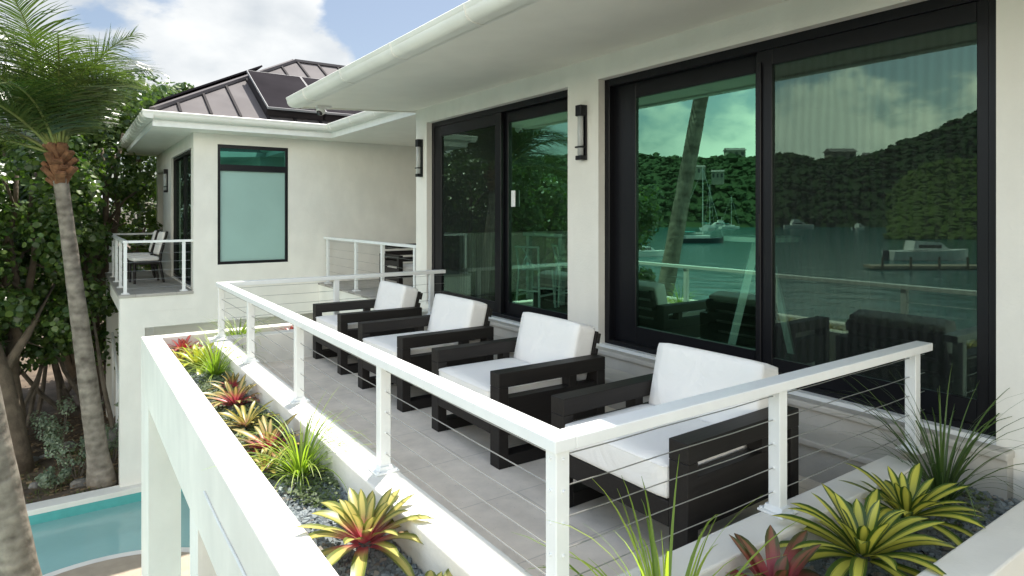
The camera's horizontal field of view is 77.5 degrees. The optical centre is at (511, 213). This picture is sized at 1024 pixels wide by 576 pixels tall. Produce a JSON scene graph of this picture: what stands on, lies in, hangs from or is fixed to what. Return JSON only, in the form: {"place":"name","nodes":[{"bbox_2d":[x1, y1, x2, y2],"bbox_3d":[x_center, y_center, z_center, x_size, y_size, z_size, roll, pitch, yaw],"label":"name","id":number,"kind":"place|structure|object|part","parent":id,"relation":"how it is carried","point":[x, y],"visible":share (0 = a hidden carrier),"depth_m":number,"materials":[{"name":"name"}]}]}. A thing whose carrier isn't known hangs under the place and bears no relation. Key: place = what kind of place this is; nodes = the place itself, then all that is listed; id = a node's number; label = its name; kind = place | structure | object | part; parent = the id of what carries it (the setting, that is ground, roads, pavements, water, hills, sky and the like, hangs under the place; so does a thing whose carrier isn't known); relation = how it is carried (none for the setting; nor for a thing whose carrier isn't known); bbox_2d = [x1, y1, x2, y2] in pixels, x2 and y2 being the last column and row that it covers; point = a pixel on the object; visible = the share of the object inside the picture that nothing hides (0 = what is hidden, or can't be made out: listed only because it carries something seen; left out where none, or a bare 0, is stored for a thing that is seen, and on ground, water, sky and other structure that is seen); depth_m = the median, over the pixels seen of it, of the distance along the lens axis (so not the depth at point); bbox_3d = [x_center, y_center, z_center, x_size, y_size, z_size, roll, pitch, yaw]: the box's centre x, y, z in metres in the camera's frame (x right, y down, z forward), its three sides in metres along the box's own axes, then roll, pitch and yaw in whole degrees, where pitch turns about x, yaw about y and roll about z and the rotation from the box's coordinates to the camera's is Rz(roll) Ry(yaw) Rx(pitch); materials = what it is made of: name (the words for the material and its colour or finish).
{"place":"outdoors","nodes":[
{"label":"outdoors","id":0,"kind":"place"},
{"bbox_2d":[20,447,118,502],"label":"grass","id":1,"kind":"structure","parent":0,"point":[55,491],"depth_m":10.77,"materials":[{"name":"green plant"}]},
{"bbox_2d":[20,243,150,503],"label":"ground","id":2,"kind":"structure","parent":0,"point":[50,392],"depth_m":13.24,"materials":[{"name":"brown soil"}]},
{"bbox_2d":[0,168,26,340],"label":"sea grape tree","id":3,"kind":"object","parent":2,"relation":"on","point":[4,252],"visible":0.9,"depth_m":11.19,"materials":[{"name":"green plant"}]},
{"bbox_2d":[0,283,55,474],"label":"old tree","id":4,"kind":"object","parent":2,"relation":"on","point":[19,434],"visible":0.74,"depth_m":11.02,"materials":[{"name":"brown plant"}]},
{"bbox_2d":[28,482,38,488],"bbox_3d":[-7.835,4.486,10.501,0.210,0.125,0.179,0,0,-35],"label":"rock","id":5,"kind":"object","parent":2,"relation":"on","point":[33,485],"visible":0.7,"depth_m":10.44,"materials":[{"name":"grey stone"}]},
{"bbox_2d":[39,451,56,458],"bbox_3d":[-8.511,4.472,11.744,0.284,0.203,0.262,0,0,-7],"label":"rock","id":6,"kind":"object","parent":2,"relation":"on","point":[41,456],"visible":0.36,"depth_m":11.65,"materials":[{"name":"grey stone"}]},
{"bbox_2d":[28,396,76,457],"bbox_3d":[-8.358,3.963,11.607,0.727,1.185,1.018,0,0,-35],"label":"shrub","id":7,"kind":"object","parent":2,"relation":"on","point":[51,428],"visible":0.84,"depth_m":11.41,"materials":[{"name":"green plant"}]},
{"bbox_2d":[34,466,71,489],"bbox_3d":[-7.448,4.350,10.359,0.495,0.409,0.488,0,0,-35],"label":"shrub","id":8,"kind":"object","parent":2,"relation":"on","point":[45,479],"visible":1,"depth_m":10.30,"materials":[{"name":"green plant"}]},
{"bbox_2d":[0,135,112,420],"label":"sea grape tree","id":9,"kind":"object","parent":2,"relation":"on","point":[20,299],"visible":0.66,"depth_m":11.95,"materials":[{"name":"green plant"}]},
{"bbox_2d":[2,298,115,428],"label":"understorey stems","id":10,"kind":"object","parent":2,"relation":"on","point":[34,391],"visible":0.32,"depth_m":13.78,"materials":[{"name":"brown plant"}]},
{"bbox_2d":[0,73,121,351],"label":"sea grape tree","id":11,"kind":"object","parent":2,"relation":"on","point":[100,213],"visible":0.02,"depth_m":14.23,"materials":[{"name":"green plant"}]},
{"bbox_2d":[60,441,75,449],"bbox_3d":[-8.552,4.480,12.202,0.365,0.235,0.317,0,0,-35],"label":"rock","id":12,"kind":"object","parent":2,"relation":"on","point":[68,443],"visible":0.23,"depth_m":12.17,"materials":[{"name":"grey stone"}]},
{"bbox_2d":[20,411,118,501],"bbox_3d":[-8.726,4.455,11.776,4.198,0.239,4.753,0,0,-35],"label":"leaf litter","id":13,"kind":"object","parent":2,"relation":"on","point":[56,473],"visible":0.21,"depth_m":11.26,"materials":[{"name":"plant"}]},
{"bbox_2d":[43,427,109,479],"bbox_3d":[-7.364,4.092,10.745,0.674,0.927,0.925,0,0,17],"label":"shrub","id":14,"kind":"object","parent":2,"relation":"on","point":[55,445],"visible":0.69,"depth_m":10.57,"materials":[{"name":"green plant"}]},
{"bbox_2d":[70,478,85,487],"bbox_3d":[-7.145,4.484,10.558,0.290,0.171,0.210,0,0,-35],"label":"rock","id":15,"kind":"object","parent":2,"relation":"on","point":[79,482],"visible":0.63,"depth_m":10.49,"materials":[{"name":"grey stone"}]},
{"bbox_2d":[0,68,156,383],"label":"sea grape tree","id":16,"kind":"object","parent":2,"relation":"on","point":[69,364],"visible":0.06,"depth_m":16.87,"materials":[{"name":"green plant"}]},
{"bbox_2d":[0,0,166,490],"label":"palm tree","id":17,"kind":"object","parent":2,"relation":"on","point":[59,100],"visible":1,"depth_m":9.91,"materials":[{"name":"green plant"}]},
{"bbox_2d":[26,483,140,515],"bbox_3d":[-4.670,4.520,5.845,13.600,0.160,9.530,0,0,-35],"label":"pool coping","id":18,"kind":"object","parent":2,"relation":"on","point":[49,505],"visible":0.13,"depth_m":9.96,"materials":[{"name":"white stone"}]},
{"bbox_2d":[1,68,175,373],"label":"sea grape tree","id":19,"kind":"object","parent":2,"relation":"on","point":[133,191],"visible":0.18,"depth_m":14.55,"materials":[{"name":"green plant"}]},
{"bbox_2d":[80,339,105,414],"bbox_3d":[-8.306,3.610,14.978,3.050,1.780,0.080,0,0,-35],"label":"wooden fence","id":20,"kind":"object","parent":2,"relation":"on","point":[100,386],"depth_m":14.30,"materials":[{"name":"brown wood"}]},
{"bbox_2d":[84,429,118,449],"bbox_3d":[-7.854,4.452,12.324,0.707,0.468,0.584,0,0,-35],"label":"rock","id":21,"kind":"object","parent":2,"relation":"on","point":[112,434],"visible":0.06,"depth_m":12.29,"materials":[{"name":"grey stone"}]},
{"bbox_2d":[101,400,118,462],"bbox_3d":[-7.060,3.901,11.279,0.614,1.305,0.777,0,0,43],"label":"shrub","id":22,"kind":"object","parent":2,"relation":"on","point":[115,445],"visible":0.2,"depth_m":11.33,"materials":[{"name":"green plant"}]},
{"bbox_2d":[111,332,118,428],"bbox_3d":[-7.692,3.538,12.438,0.050,1.924,3.408,0,0,-35],"label":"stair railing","id":23,"kind":"object","parent":2,"relation":"on","point":[114,356],"visible":0.33,"depth_m":13.20,"materials":[{"name":"white metal"}]},
{"bbox_2d":[83,66,193,328],"bbox_3d":[-10.347,0.394,17.468,4.149,8.484,4.386,0,0,-35],"label":"sea grape tree","id":24,"kind":"object","parent":2,"relation":"on","point":[180,87],"visible":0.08,"depth_m":16.60,"materials":[{"name":"green plant"}]},
{"bbox_2d":[105,59,415,486],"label":"guest wing","id":25,"kind":"structure","parent":2,"relation":"on","point":[255,191],"depth_m":11.70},
{"bbox_2d":[127,229,158,278],"bbox_3d":[-7.646,0.839,13.192,0.607,0.989,0.500,0,0,-31],"label":"dining chair","id":26,"kind":"object","parent":25,"relation":"on","point":[154,237],"visible":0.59,"depth_m":13.08,"materials":[{"name":"white fabric"}]},
{"bbox_2d":[128,231,167,283],"bbox_3d":[-7.015,0.839,12.301,0.607,0.989,0.500,0,0,-41],"label":"dining chair","id":27,"kind":"object","parent":25,"relation":"on","point":[149,259],"visible":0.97,"depth_m":12.23,"materials":[{"name":"white fabric"}]},
{"bbox_2d":[107,233,192,294],"bbox_3d":[-7.259,0.890,12.601,1.057,0.880,4.700,0,0,-35],"label":"cable railing","id":28,"kind":"object","parent":25,"relation":"on","point":[113,267],"visible":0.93,"depth_m":10.94,"materials":[{"name":"white metal"}]},
{"bbox_2d":[163,169,167,191],"bbox_3d":[-7.463,-0.700,13.749,0.083,0.500,0.084,0,0,-35],"label":"wall lamp","id":29,"kind":"object","parent":25,"relation":"attached to","point":[165,172],"visible":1,"depth_m":13.72,"materials":[{"name":"white glass"}]},
{"bbox_2d":[173,149,190,285],"bbox_3d":[-6.286,0.080,12.302,0.120,2.460,2.620,0,0,-35],"label":"sliding door","id":30,"kind":"structure","parent":25,"relation":"in","point":[181,163],"depth_m":12.73,"materials":[{"name":"black glass"}]},
{"bbox_2d":[154,65,262,104],"bbox_3d":[-6.024,-2.443,12.740,2.450,0.150,3.600,-35,19,-30],"label":"solar panel","id":31,"kind":"object","parent":25,"relation":"attached to","point":[201,87],"visible":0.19,"depth_m":11.90,"materials":[{"name":"grey"}]},
{"bbox_2d":[218,144,287,264],"bbox_3d":[-4.685,-0.154,11.552,1.213,2.114,0.080,0,0,-35],"label":"window","id":32,"kind":"structure","parent":25,"relation":"in","point":[253,180],"depth_m":11.54,"materials":[{"name":"teal glass"}]},
{"bbox_2d":[247,70,325,120],"bbox_3d":[-4.292,-2.211,12.032,1.020,0.220,1.850,0,30,-35],"label":"solar panel","id":33,"kind":"object","parent":25,"relation":"attached to","point":[272,91],"visible":0.92,"depth_m":11.76,"materials":[{"name":"grey"}]},
{"bbox_2d":[301,77,362,120],"bbox_3d":[-3.446,-2.211,12.620,1.020,0.220,1.850,0,30,-35],"label":"solar panel","id":34,"kind":"object","parent":25,"relation":"attached to","point":[332,115],"visible":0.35,"depth_m":11.89,"materials":[{"name":"grey"}]},
{"bbox_2d":[324,237,415,291],"bbox_3d":[-2.396,0.890,10.512,0.120,0.880,4.100,0,0,-35],"label":"cable railing","id":35,"kind":"object","parent":25,"relation":"on","point":[381,255],"visible":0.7,"depth_m":10.55,"materials":[{"name":"white metal"}]},
{"bbox_2d":[379,243,415,283],"bbox_3d":[-1.755,0.940,11.201,0.880,0.780,0.800,0,0,-35],"label":"slatted seat","id":36,"kind":"object","parent":25,"relation":"on","point":[396,262],"visible":0.31,"depth_m":10.97,"materials":[{"name":"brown wood"}]},
{"bbox_2d":[141,310,1023,575],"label":"concrete planter","id":37,"kind":"object","parent":2,"relation":"on","point":[244,521],"visible":0.43,"depth_m":3.10,"materials":[{"name":"concrete"}]},
{"bbox_2d":[207,387,366,499],"bbox_3d":[-1.107,1.227,3.419,0.869,0.476,0.887,0,0,25],"label":"grass tuft","id":38,"kind":"object","parent":37,"relation":"on","point":[302,461],"visible":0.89,"depth_m":3.42,"materials":[{"name":"green plant"}]},
{"bbox_2d":[214,269,932,575],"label":"cable railing","id":39,"kind":"object","parent":37,"relation":"on","point":[557,445],"visible":0.87,"depth_m":2.68,"materials":[{"name":"white metal"}]},
{"bbox_2d":[512,459,801,575],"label":"grass tuft","id":40,"kind":"object","parent":37,"relation":"on","point":[655,566],"visible":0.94,"depth_m":2.10,"materials":[{"name":"green plant"}]},
{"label":"terrace slab","id":41,"kind":"structure","parent":37,"relation":"in","visible":0},
{"bbox_2d":[261,354,822,575],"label":"terrace floor","id":42,"kind":"structure","parent":41,"relation":"on","point":[597,521],"depth_m":3.65,"materials":[{"name":"tile"}]},
{"bbox_2d":[313,281,422,374],"bbox_3d":[-1.509,1.151,6.729,0.931,0.799,0.905,0,0,-34],"label":"armchair","id":43,"kind":"object","parent":42,"relation":"on","point":[392,300],"visible":0.65,"depth_m":6.59,"materials":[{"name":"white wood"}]},
{"bbox_2d":[358,294,493,411],"bbox_3d":[-0.743,1.151,5.590,0.931,0.799,0.905,0,0,-36],"label":"armchair","id":44,"kind":"object","parent":42,"relation":"on","point":[450,320],"visible":0.73,"depth_m":5.46,"materials":[{"name":"brown wood"}]},
{"bbox_2d":[432,312,604,469],"bbox_3d":[0.049,1.151,4.477,0.931,0.799,0.905,0,0,-34],"label":"armchair","id":45,"kind":"object","parent":42,"relation":"on","point":[554,355],"visible":0.87,"depth_m":4.31,"materials":[{"name":"brown wood"}]},
{"bbox_2d":[551,343,798,550],"bbox_3d":[0.842,1.151,3.310,0.931,0.799,0.905,0,0,-36],"label":"armchair","id":46,"kind":"object","parent":42,"relation":"on","point":[680,372],"visible":0.69,"depth_m":3.04,"materials":[{"name":"brown wood"}]},
{"bbox_2d":[286,0,1023,500],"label":"beach house","id":47,"kind":"structure","parent":2,"relation":"on","point":[870,152],"depth_m":6.11,"materials":[{"name":"white paint"}]},
{"bbox_2d":[315,105,331,115],"bbox_3d":[-2.332,-1.270,7.878,0.180,0.140,0.110,0,0,-35],"label":"security camera","id":48,"kind":"object","parent":47,"relation":"attached to","point":[320,110],"visible":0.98,"depth_m":7.82,"materials":[{"name":"white plastic"}]},
{"bbox_2d":[415,139,422,176],"bbox_3d":[-1.241,-0.735,8.514,0.083,0.500,0.084,0,0,-35],"label":"wall lamp","id":49,"kind":"object","parent":47,"relation":"attached to","point":[419,156],"visible":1,"depth_m":8.49,"materials":[{"name":"white glass"}]},
{"bbox_2d":[432,90,567,325],"bbox_3d":[-0.204,-0.003,7.298,0.203,2.383,2.900,0,0,-35],"label":"sliding door","id":50,"kind":"structure","parent":47,"relation":"in","point":[505,310],"depth_m":7.16,"materials":[{"name":"black metal"}]},
{"bbox_2d":[460,231,567,294],"bbox_3d":[0.371,0.680,9.281,2.400,0.820,0.380,0,0,-35],"label":"table","id":51,"kind":"object","parent":47,"relation":"attached to","point":[477,263],"visible":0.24,"depth_m":8.66,"materials":[{"name":"paint"}]},
{"bbox_3d":[-0.261,0.685,8.622,0.570,0.770,0.019,0,0,-35],"label":"door","id":52,"kind":"part","parent":51,"relation":"part of","materials":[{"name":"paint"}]},
{"bbox_3d":[0.224,0.685,8.958,0.570,0.770,0.019,0,0,-35],"label":"door","id":53,"kind":"part","parent":51,"relation":"part of","materials":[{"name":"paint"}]},
{"bbox_3d":[0.708,0.685,9.295,0.570,0.770,0.019,0,0,-35],"label":"door","id":54,"kind":"part","parent":51,"relation":"part of","materials":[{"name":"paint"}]},
{"bbox_2d":[514,245,555,307],"bbox_3d":[0.279,0.782,7.831,0.366,0.778,0.447,0,0,35],"label":"bar stool","id":55,"kind":"object","parent":47,"relation":"on","point":[533,268],"visible":0.95,"depth_m":7.78,"materials":[{"name":"white paint"}]},
{"bbox_2d":[522,231,567,304],"bbox_3d":[0.893,0.715,8.748,1.250,0.910,0.850,0,0,-35],"label":"bar table","id":56,"kind":"object","parent":47,"relation":"on","point":[561,236],"visible":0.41,"depth_m":8.31,"materials":[{"name":"white paint"}]},
{"bbox_2d":[551,243,567,306],"bbox_3d":[0.721,0.782,8.126,0.447,0.778,0.366,0,0,-5],"label":"bar stool","id":57,"kind":"object","parent":47,"relation":"on","point":[558,263],"visible":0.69,"depth_m":7.96,"materials":[{"name":"white paint"}]},
{"bbox_2d":[575,104,586,159],"bbox_3d":[0.630,-0.735,5.820,0.083,0.500,0.084,0,0,-35],"label":"wall lamp","id":58,"kind":"object","parent":47,"relation":"attached to","point":[581,112],"visible":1,"depth_m":5.79,"materials":[{"name":"white glass"}]},
{"bbox_2d":[724,235,802,353],"bbox_3d":[2.179,0.685,5.557,0.640,0.970,0.640,0,0,-35],"label":"dining table","id":59,"kind":"object","parent":47,"relation":"on","point":[782,312],"visible":0.66,"depth_m":5.48,"materials":[{"name":"teal paint"}]},
{"bbox_2d":[600,0,995,444],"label":"sliding door","id":60,"kind":"structure","parent":47,"relation":"in","point":[623,332],"depth_m":4.39,"materials":[{"name":"black metal"}]},
{"bbox_2d":[32,496,189,574],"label":"pool basin","id":61,"kind":"object","parent":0,"point":[61,546],"depth_m":9.88,"materials":[{"name":"liquid"}]},
{"bbox_2d":[28,489,183,529],"bbox_3d":[-4.676,4.630,5.854,13.000,0.220,8.950,0,0,-35],"label":"pool tile band","id":62,"kind":"object","parent":61,"relation":"attached to","point":[64,515],"depth_m":9.90,"materials":[{"name":"teal tile"}]},
{"bbox_2d":[43,547,189,575],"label":"round terrace rim","id":63,"kind":"object","parent":61,"relation":"attached to","point":[124,554],"visible":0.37,"depth_m":8.29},
{"bbox_2d":[0,387,42,575],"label":"palm tree","id":64,"kind":"object","parent":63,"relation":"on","point":[18,555],"visible":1,"depth_m":6.24,"materials":[{"name":"brown plant"}]},
{"bbox_2d":[54,552,189,575],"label":"round terrace paving","id":65,"kind":"structure","parent":0,"point":[126,566],"depth_m":8.06,"materials":[{"name":"stone"}]},
{"bbox_2d":[0,0,467,239],"label":"sky","id":66,"kind":"structure","parent":0,"point":[197,43],"materials":[{"name":"blue"}]},
{"bbox_2d":[172,348,1020,575],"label":"slate gravel","id":67,"kind":"structure","parent":0,"point":[379,563],"depth_m":2.84,"materials":[{"name":"grey gravel"}]},
{"bbox_2d":[171,349,194,362],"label":"bromeliad","id":68,"kind":"object","parent":67,"relation":"on","point":[179,356],"visible":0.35,"depth_m":6.04,"materials":[{"name":"yellow plant"}]},
{"bbox_2d":[167,335,202,352],"bbox_3d":[-3.329,1.338,6.442,0.444,0.174,0.421,0,0,-35],"label":"bromeliad","id":69,"kind":"object","parent":67,"relation":"on","point":[182,341],"visible":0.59,"depth_m":6.45,"materials":[{"name":"red plant"}]},
{"bbox_2d":[176,342,204,356],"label":"bromeliad","id":70,"kind":"object","parent":67,"relation":"on","point":[191,348],"visible":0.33,"depth_m":6.25,"materials":[{"name":"yellow plant"}]},
{"bbox_2d":[175,342,229,374],"bbox_3d":[-2.887,1.344,5.851,0.599,0.268,0.556,0,0,-7],"label":"bromeliad","id":71,"kind":"object","parent":67,"relation":"on","point":[192,359],"visible":0.61,"depth_m":5.82,"materials":[{"name":"yellow plant"}]},
{"bbox_2d":[168,323,266,384],"bbox_3d":[-2.569,1.216,5.539,0.942,0.571,0.917,0,0,-35],"label":"grass tuft","id":72,"kind":"object","parent":67,"relation":"on","point":[213,370],"visible":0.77,"depth_m":5.49,"materials":[{"name":"green plant"}]},
{"bbox_2d":[206,371,239,390],"bbox_3d":[-2.234,1.362,5.102,0.382,0.200,0.361,0,0,24],"label":"bromeliad","id":73,"kind":"object","parent":67,"relation":"on","point":[232,380],"visible":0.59,"depth_m":5.07,"materials":[{"name":"plant"}]},
{"bbox_2d":[203,374,260,408],"bbox_3d":[-2.026,1.344,4.667,0.589,0.264,0.624,0,0,30],"label":"bromeliad","id":74,"kind":"object","parent":67,"relation":"on","point":[238,393],"visible":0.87,"depth_m":4.67,"materials":[{"name":"red plant"}]},
{"bbox_2d":[201,312,279,354],"bbox_3d":[-2.898,1.264,6.717,0.938,0.494,0.944,0,0,25],"label":"grass tuft","id":75,"kind":"object","parent":67,"relation":"on","point":[243,330],"visible":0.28,"depth_m":6.70,"materials":[{"name":"plant"}]},
{"bbox_2d":[219,399,279,436],"bbox_3d":[-1.740,1.363,4.168,0.598,0.253,0.566,0,0,-35],"label":"bromeliad","id":76,"kind":"object","parent":67,"relation":"on","point":[244,419],"visible":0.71,"depth_m":4.21,"materials":[{"name":"yellow plant"}]},
{"bbox_2d":[232,412,302,464],"bbox_3d":[-1.428,1.342,3.776,0.578,0.237,0.605,0,0,22],"label":"bromeliad","id":77,"kind":"object","parent":67,"relation":"on","point":[264,426],"visible":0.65,"depth_m":3.80,"materials":[{"name":"red plant"}]},
{"bbox_2d":[251,446,290,474],"bbox_3d":[-1.335,1.367,3.471,0.338,0.168,0.329,0,0,-35],"label":"bromeliad","id":78,"kind":"object","parent":67,"relation":"on","point":[257,460],"visible":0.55,"depth_m":3.48,"materials":[{"name":"yellow plant"}]},
{"bbox_2d":[294,488,433,575],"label":"bromeliad","id":79,"kind":"object","parent":67,"relation":"on","point":[360,518],"visible":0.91,"depth_m":2.61,"materials":[{"name":"yellow plant"}]},
{"bbox_2d":[425,568,452,575],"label":"bromeliad","id":80,"kind":"object","parent":67,"relation":"on","point":[432,573],"visible":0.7,"depth_m":2.33,"materials":[{"name":"yellow plant"}]},
{"bbox_2d":[173,347,999,526],"bbox_3d":[-0.544,1.398,4.752,2.982,0.072,6.234,0,0,-35],"label":"creeping ground cover","id":81,"kind":"object","parent":67,"relation":"on","point":[313,489],"visible":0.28,"depth_m":3.36,"materials":[{"name":"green plant"}]},
{"bbox_2d":[725,525,820,575],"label":"bromeliad","id":82,"kind":"object","parent":67,"relation":"on","point":[793,562],"visible":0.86,"depth_m":2.28,"materials":[{"name":"red plant"}]},
{"bbox_2d":[772,483,955,575],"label":"bromeliad","id":83,"kind":"object","parent":67,"relation":"on","point":[872,529],"visible":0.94,"depth_m":2.44,"materials":[{"name":"green plant"}]},
{"bbox_2d":[840,462,986,545],"bbox_3d":[1.743,1.257,2.803,0.671,0.230,0.632,0,0,-35],"label":"bromeliad","id":84,"kind":"object","parent":67,"relation":"on","point":[910,495],"visible":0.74,"depth_m":2.77,"materials":[{"name":"green plant"}]},
{"bbox_2d":[812,363,1023,529],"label":"grass tuft","id":85,"kind":"object","parent":67,"relation":"on","point":[941,470],"visible":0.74,"depth_m":3.13,"materials":[{"name":"green plant"}]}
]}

